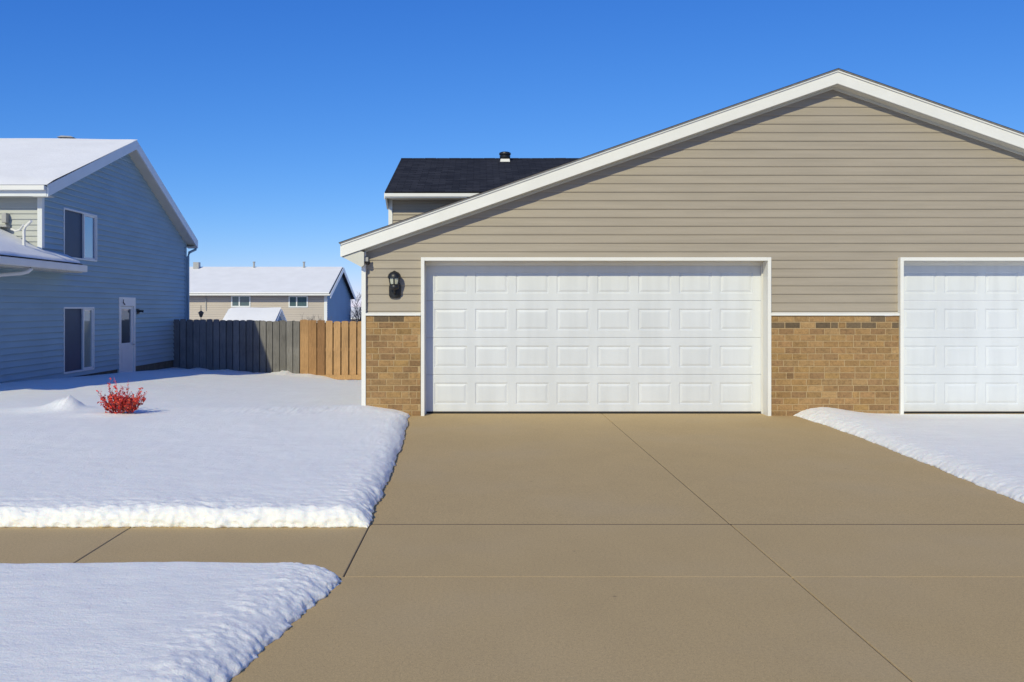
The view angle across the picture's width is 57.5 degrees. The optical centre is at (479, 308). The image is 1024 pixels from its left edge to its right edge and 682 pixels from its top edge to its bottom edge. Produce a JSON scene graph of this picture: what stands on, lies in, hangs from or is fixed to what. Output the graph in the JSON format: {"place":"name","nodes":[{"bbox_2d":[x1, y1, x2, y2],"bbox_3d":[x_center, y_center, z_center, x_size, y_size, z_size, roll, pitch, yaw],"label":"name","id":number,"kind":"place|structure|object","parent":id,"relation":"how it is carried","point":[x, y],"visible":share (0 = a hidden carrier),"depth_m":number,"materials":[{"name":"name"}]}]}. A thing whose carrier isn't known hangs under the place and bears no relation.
{"place":"outdoors","nodes":[
{"label":"outdoors","id":0,"kind":"place"},
{"bbox_2d":[0,527,367,576],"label":"sidewalk","id":1,"kind":"structure","parent":0,"point":[332,549],"depth_m":5.94,"materials":[{"name":"beige concrete"}]},
{"bbox_2d":[0,0,1023,306],"label":"sky","id":2,"kind":"structure","parent":0,"point":[278,131],"materials":[{"name":"blue"}]},
{"bbox_2d":[229,413,1023,681],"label":"driveway","id":3,"kind":"structure","parent":0,"point":[598,603],"depth_m":5.50,"materials":[{"name":"beige concrete"}]},
{"bbox_3d":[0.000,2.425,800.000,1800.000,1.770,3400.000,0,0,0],"label":"ground","id":4,"kind":"structure","parent":0,"visible":0},
{"bbox_2d":[0,135,197,382],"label":"neighbouring house","id":5,"kind":"structure","parent":4,"relation":"on","point":[98,238],"depth_m":21.65,"materials":[{"name":"blue plastic"}]},
{"bbox_2d":[63,307,93,373],"bbox_3d":[-9.015,0.695,20.925,0.090,1.450,1.590,0,0,0],"label":"window","id":6,"kind":"structure","parent":5,"relation":"in","point":[78,327],"depth_m":20.97,"materials":[{"name":"glass"}]},
{"bbox_2d":[63,207,96,261],"bbox_3d":[-9.015,-1.635,21.005,0.090,1.090,1.750,0,0,0],"label":"window","id":7,"kind":"structure","parent":5,"relation":"in","point":[80,228],"depth_m":21.07,"materials":[{"name":"blue glass"}]},
{"bbox_2d":[117,297,135,372],"bbox_3d":[-8.989,0.765,23.750,0.123,2.090,1.100,0,0,0],"label":"side door","id":8,"kind":"structure","parent":5,"relation":"in","point":[127,305],"depth_m":23.83,"materials":[{"name":"white metal"}]},
{"bbox_2d":[0,562,341,681],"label":"boulevard snow","id":9,"kind":"structure","parent":4,"relation":"on","point":[154,622],"depth_m":4.28,"materials":[{"name":"white snow"}]},
{"bbox_2d":[0,367,409,527],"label":"lawn snow","id":10,"kind":"structure","parent":4,"relation":"on","point":[198,447],"depth_m":9.01,"materials":[{"name":"white snow"}]},
{"bbox_2d":[96,378,146,413],"bbox_3d":[-4.649,1.162,12.224,0.673,0.526,0.514,0,0,0],"label":"shrub","id":11,"kind":"object","parent":10,"relation":"on","point":[123,404],"visible":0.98,"depth_m":12.16,"materials":[{"name":"red plant"}]},
{"bbox_2d":[173,319,299,373],"bbox_3d":[-7.115,1.360,27.473,3.776,2.100,0.214,0,0,0],"label":"fence","id":12,"kind":"object","parent":4,"relation":"on","point":[255,346],"visible":0.77,"depth_m":27.37,"materials":[{"name":"grey wood"}]},
{"bbox_2d":[189,262,355,322],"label":"row house","id":13,"kind":"structure","parent":4,"relation":"on","point":[325,293],"depth_m":53.19,"materials":[{"name":"beige plastic"}]},
{"bbox_2d":[231,296,250,306],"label":"window","id":14,"kind":"structure","parent":13,"relation":"in","point":[236,301],"depth_m":52.59,"materials":[{"name":"white plastic"}]},
{"bbox_2d":[288,296,307,306],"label":"window","id":15,"kind":"structure","parent":13,"relation":"in","point":[293,301],"depth_m":52.59,"materials":[{"name":"white plastic"}]},
{"bbox_2d":[300,319,360,379],"bbox_3d":[-3.595,1.394,27.462,3.364,2.133,0.235,0,0,0],"label":"fence","id":16,"kind":"object","parent":4,"relation":"on","point":[330,349],"visible":0.51,"depth_m":27.37,"materials":[{"name":"brown wood"}]},
{"bbox_2d":[349,292,360,321],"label":"bare tree","id":17,"kind":"object","parent":4,"relation":"on","point":[356,312],"visible":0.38,"depth_m":61.52,"materials":[{"name":"grey plant"}]},
{"bbox_2d":[351,307,360,322],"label":"distant house","id":18,"kind":"structure","parent":4,"relation":"on","point":[353,309],"depth_m":93.13,"materials":[{"name":"beige plastic"}]},
{"bbox_2d":[75,425,1023,681],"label":"joint filler","id":19,"kind":"object","parent":4,"relation":"on","point":[664,524],"visible":0.26,"depth_m":6.53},
{"bbox_2d":[339,68,1023,415],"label":"duplex house","id":20,"kind":"structure","parent":4,"relation":"on","point":[838,238],"depth_m":13.20,"materials":[{"name":"beige plastic"}]},
{"bbox_2d":[364,256,369,264],"bbox_3d":[-1.599,-0.669,13.095,0.121,0.122,0.070,0,0,0],"label":"security camera","id":21,"kind":"object","parent":20,"relation":"attached to","point":[366,259],"visible":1,"depth_m":13.08,"materials":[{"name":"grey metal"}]},
{"bbox_2d":[388,271,400,297],"bbox_3d":[-1.200,-0.338,13.103,0.186,0.385,0.232,0,0,0],"label":"wall lantern","id":22,"kind":"object","parent":20,"relation":"attached to","point":[394,277],"depth_m":13.04,"materials":[{"name":"black paint"}]},
{"bbox_2d":[421,257,770,415],"bbox_3d":[1.631,0.399,13.278,4.921,2.232,0.345,0,0,0],"label":"garage door","id":23,"kind":"structure","parent":20,"relation":"in","point":[500,335],"depth_m":13.40,"materials":[{"name":"white metal"}]},
{"bbox_2d":[898,257,1023,413],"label":"garage door","id":24,"kind":"structure","parent":20,"relation":"in","point":[961,319],"depth_m":13.40,"materials":[{"name":"white metal"}]},
{"bbox_2d":[793,407,1023,503],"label":"side snow","id":25,"kind":"structure","parent":4,"relation":"on","point":[986,451],"depth_m":10.22,"materials":[{"name":"white snow"}]},
{"bbox_3d":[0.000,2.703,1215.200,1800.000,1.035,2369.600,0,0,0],"label":"snow field","id":26,"kind":"structure","parent":0,"visible":0},
{"bbox_2d":[223,307,286,321],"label":"garden shed","id":27,"kind":"structure","parent":26,"relation":"on","point":[272,314],"depth_m":40.66,"materials":[{"name":"white plastic"}]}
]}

